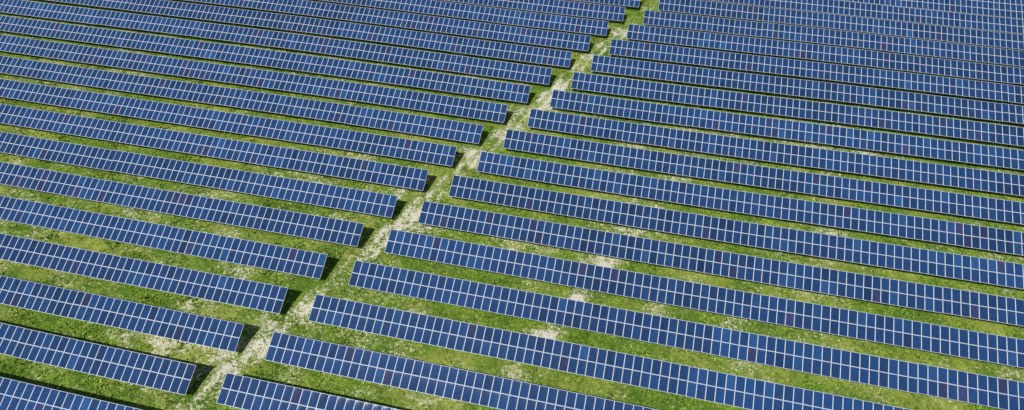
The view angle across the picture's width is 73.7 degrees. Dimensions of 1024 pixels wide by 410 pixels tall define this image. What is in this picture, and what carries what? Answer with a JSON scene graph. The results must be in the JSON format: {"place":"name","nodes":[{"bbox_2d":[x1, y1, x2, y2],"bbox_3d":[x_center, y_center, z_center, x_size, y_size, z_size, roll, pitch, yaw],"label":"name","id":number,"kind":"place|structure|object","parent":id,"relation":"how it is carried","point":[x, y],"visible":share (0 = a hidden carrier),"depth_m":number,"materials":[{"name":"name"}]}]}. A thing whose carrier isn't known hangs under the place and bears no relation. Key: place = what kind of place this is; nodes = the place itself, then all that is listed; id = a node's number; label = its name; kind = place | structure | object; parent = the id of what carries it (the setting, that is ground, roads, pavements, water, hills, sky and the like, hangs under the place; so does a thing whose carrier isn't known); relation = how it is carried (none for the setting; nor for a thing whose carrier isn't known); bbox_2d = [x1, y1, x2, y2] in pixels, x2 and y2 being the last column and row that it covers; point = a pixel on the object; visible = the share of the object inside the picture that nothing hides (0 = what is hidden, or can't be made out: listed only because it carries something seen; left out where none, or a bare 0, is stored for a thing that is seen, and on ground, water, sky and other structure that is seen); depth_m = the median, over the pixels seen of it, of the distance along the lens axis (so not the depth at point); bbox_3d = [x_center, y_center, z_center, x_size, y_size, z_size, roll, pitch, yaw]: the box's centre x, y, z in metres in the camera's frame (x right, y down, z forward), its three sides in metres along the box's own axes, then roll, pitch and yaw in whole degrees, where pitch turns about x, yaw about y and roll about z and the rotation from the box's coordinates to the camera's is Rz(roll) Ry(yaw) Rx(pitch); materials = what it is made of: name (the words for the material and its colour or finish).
{"place":"outdoors","nodes":[
{"label":"outdoors","id":0,"kind":"place"},
{"bbox_2d":[0,0,1023,409],"bbox_3d":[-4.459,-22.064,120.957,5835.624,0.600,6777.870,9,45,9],"label":"ground","id":1,"kind":"structure","parent":0,"point":[254,330],"depth_m":91.80,"materials":[{"name":"green plant"}]},
{"bbox_2d":[0,377,141,409],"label":"solar panel row","id":2,"kind":"object","parent":1,"relation":"on","point":[44,396],"visible":1,"depth_m":74.01,"materials":[{"name":"blue glass"}]},
{"bbox_2d":[0,323,195,394],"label":"solar panel row","id":3,"kind":"object","parent":1,"relation":"on","point":[110,356],"visible":1,"depth_m":77.87,"materials":[{"name":"blue glass"}]},
{"bbox_2d":[0,275,243,351],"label":"solar panel row","id":4,"kind":"object","parent":1,"relation":"on","point":[160,318],"visible":1,"depth_m":82.37,"materials":[{"name":"blue glass"}]},
{"bbox_2d":[0,233,287,313],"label":"solar panel row","id":5,"kind":"object","parent":1,"relation":"on","point":[92,264],"visible":1,"depth_m":86.90,"materials":[{"name":"blue glass"}]},
{"bbox_2d":[0,195,327,278],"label":"solar panel row","id":6,"kind":"object","parent":1,"relation":"on","point":[70,220],"visible":1,"depth_m":91.34,"materials":[{"name":"blue glass"}]},
{"bbox_2d":[0,162,363,246],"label":"solar panel row","id":7,"kind":"object","parent":1,"relation":"on","point":[315,227],"visible":1,"depth_m":95.82,"materials":[{"name":"blue glass"}]},
{"bbox_2d":[0,131,397,217],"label":"solar panel row","id":8,"kind":"object","parent":1,"relation":"on","point":[271,186],"visible":1,"depth_m":100.31,"materials":[{"name":"blue glass"}]},
{"bbox_2d":[0,104,427,190],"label":"solar panel row","id":9,"kind":"object","parent":1,"relation":"on","point":[298,160],"visible":1,"depth_m":104.76,"materials":[{"name":"blue glass"}]},
{"bbox_2d":[0,78,456,165],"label":"solar panel row","id":10,"kind":"object","parent":1,"relation":"on","point":[418,151],"visible":1,"depth_m":109.23,"materials":[{"name":"blue glass"}]},
{"bbox_2d":[0,56,482,144],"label":"solar panel row","id":11,"kind":"object","parent":1,"relation":"on","point":[326,111],"visible":1,"depth_m":113.70,"materials":[{"name":"blue glass"}]},
{"bbox_2d":[0,34,507,123],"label":"solar panel row","id":12,"kind":"object","parent":1,"relation":"on","point":[476,109],"visible":1,"depth_m":118.17,"materials":[{"name":"blue glass"}]},
{"bbox_2d":[0,15,530,102],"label":"solar panel row","id":13,"kind":"object","parent":1,"relation":"on","point":[337,67],"visible":1,"depth_m":122.66,"materials":[{"name":"blue glass"}]},
{"bbox_2d":[0,0,551,85],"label":"solar panel row","id":14,"kind":"object","parent":1,"relation":"on","point":[375,52],"visible":1,"depth_m":127.06,"materials":[{"name":"blue glass"}]},
{"bbox_2d":[37,0,571,66],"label":"solar panel row","id":15,"kind":"object","parent":1,"relation":"on","point":[370,33],"visible":1,"depth_m":130.02,"materials":[{"name":"blue glass"}]},
{"bbox_2d":[216,373,398,409],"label":"solar panel row","id":16,"kind":"object","parent":1,"relation":"on","point":[235,395],"visible":1,"depth_m":74.06,"materials":[{"name":"blue glass"}]},
{"bbox_2d":[188,0,590,50],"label":"solar panel row","id":17,"kind":"object","parent":1,"relation":"on","point":[417,21],"visible":0.99,"depth_m":132.30,"materials":[{"name":"blue glass"}]},
{"bbox_2d":[265,332,656,409],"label":"solar panel row","id":18,"kind":"object","parent":1,"relation":"on","point":[347,366],"visible":1,"depth_m":75.80,"materials":[{"name":"blue glass"}]},
{"bbox_2d":[322,0,608,35],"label":"solar panel row","id":19,"kind":"object","parent":1,"relation":"on","point":[530,19],"visible":1,"depth_m":134.64,"materials":[{"name":"blue glass"}]},
{"bbox_2d":[446,0,624,20],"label":"solar panel row","id":20,"kind":"object","parent":1,"relation":"on","point":[589,10],"visible":0.98,"depth_m":136.92,"materials":[{"name":"blue glass"}]},
{"bbox_2d":[575,0,639,6],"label":"solar panel row","id":21,"kind":"object","parent":1,"relation":"on","point":[633,3],"visible":0.97,"depth_m":139.15,"materials":[{"name":"blue glass"}]},
{"bbox_2d":[308,294,910,409],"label":"solar panel row","id":22,"kind":"object","parent":1,"relation":"on","point":[433,330],"visible":1,"depth_m":77.55,"materials":[{"name":"blue glass"}]},
{"bbox_2d":[348,260,1023,409],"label":"solar panel row","id":23,"kind":"object","parent":1,"relation":"on","point":[947,388],"visible":1,"depth_m":79.79,"materials":[{"name":"blue glass"}]},
{"bbox_2d":[385,229,1023,367],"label":"solar panel row","id":24,"kind":"object","parent":1,"relation":"on","point":[954,342],"visible":1,"depth_m":83.88,"materials":[{"name":"blue glass"}]},
{"bbox_2d":[418,201,1023,325],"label":"solar panel row","id":25,"kind":"object","parent":1,"relation":"on","point":[952,301],"visible":1,"depth_m":87.97,"materials":[{"name":"blue glass"}]},
{"bbox_2d":[448,175,1023,289],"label":"solar panel row","id":26,"kind":"object","parent":1,"relation":"on","point":[958,266],"visible":1,"depth_m":91.98,"materials":[{"name":"blue glass"}]},
{"bbox_2d":[477,151,1023,256],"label":"solar panel row","id":27,"kind":"object","parent":1,"relation":"on","point":[949,232],"visible":1,"depth_m":96.05,"materials":[{"name":"blue glass"}]},
{"bbox_2d":[503,129,1023,224],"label":"solar panel row","id":28,"kind":"object","parent":1,"relation":"on","point":[934,200],"visible":1,"depth_m":100.09,"materials":[{"name":"blue glass"}]},
{"bbox_2d":[527,109,1023,195],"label":"solar panel row","id":29,"kind":"object","parent":1,"relation":"on","point":[953,176],"visible":1,"depth_m":104.09,"materials":[{"name":"blue glass"}]},
{"bbox_2d":[550,90,1023,170],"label":"solar panel row","id":30,"kind":"object","parent":1,"relation":"on","point":[952,151],"visible":1,"depth_m":108.09,"materials":[{"name":"blue glass"}]},
{"bbox_2d":[571,72,1023,147],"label":"solar panel row","id":31,"kind":"object","parent":1,"relation":"on","point":[941,126],"visible":1,"depth_m":112.07,"materials":[{"name":"blue glass"}]},
{"bbox_2d":[590,55,1023,124],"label":"solar panel row","id":32,"kind":"object","parent":1,"relation":"on","point":[942,105],"visible":1,"depth_m":116.07,"materials":[{"name":"blue glass"}]},
{"bbox_2d":[609,39,1023,103],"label":"solar panel row","id":33,"kind":"object","parent":1,"relation":"on","point":[945,85],"visible":1,"depth_m":120.10,"materials":[{"name":"blue glass"}]},
{"bbox_2d":[626,24,1023,83],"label":"solar panel row","id":34,"kind":"object","parent":1,"relation":"on","point":[972,70],"visible":0.99,"depth_m":124.16,"materials":[{"name":"blue glass"}]},
{"bbox_2d":[643,10,1023,66],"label":"solar panel row","id":35,"kind":"object","parent":1,"relation":"on","point":[989,55],"visible":0.97,"depth_m":128.11,"materials":[{"name":"blue glass"}]},
{"bbox_2d":[658,0,1023,49],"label":"solar panel row","id":36,"kind":"object","parent":1,"relation":"on","point":[948,34],"visible":0.98,"depth_m":132.10,"materials":[{"name":"blue glass"}]},
{"bbox_2d":[710,0,1023,33],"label":"solar panel row","id":37,"kind":"object","parent":1,"relation":"on","point":[981,22],"visible":0.97,"depth_m":134.82,"materials":[{"name":"blue glass"}]},
{"bbox_2d":[842,0,1023,18],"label":"solar panel row","id":38,"kind":"object","parent":1,"relation":"on","point":[987,8],"visible":0.98,"depth_m":137.01,"materials":[{"name":"blue glass"}]},
{"bbox_2d":[975,0,1023,4],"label":"solar panel row","id":39,"kind":"object","parent":1,"relation":"on","point":[1018,2],"visible":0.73,"depth_m":139.39,"materials":[{"name":"blue glass"}]}
]}

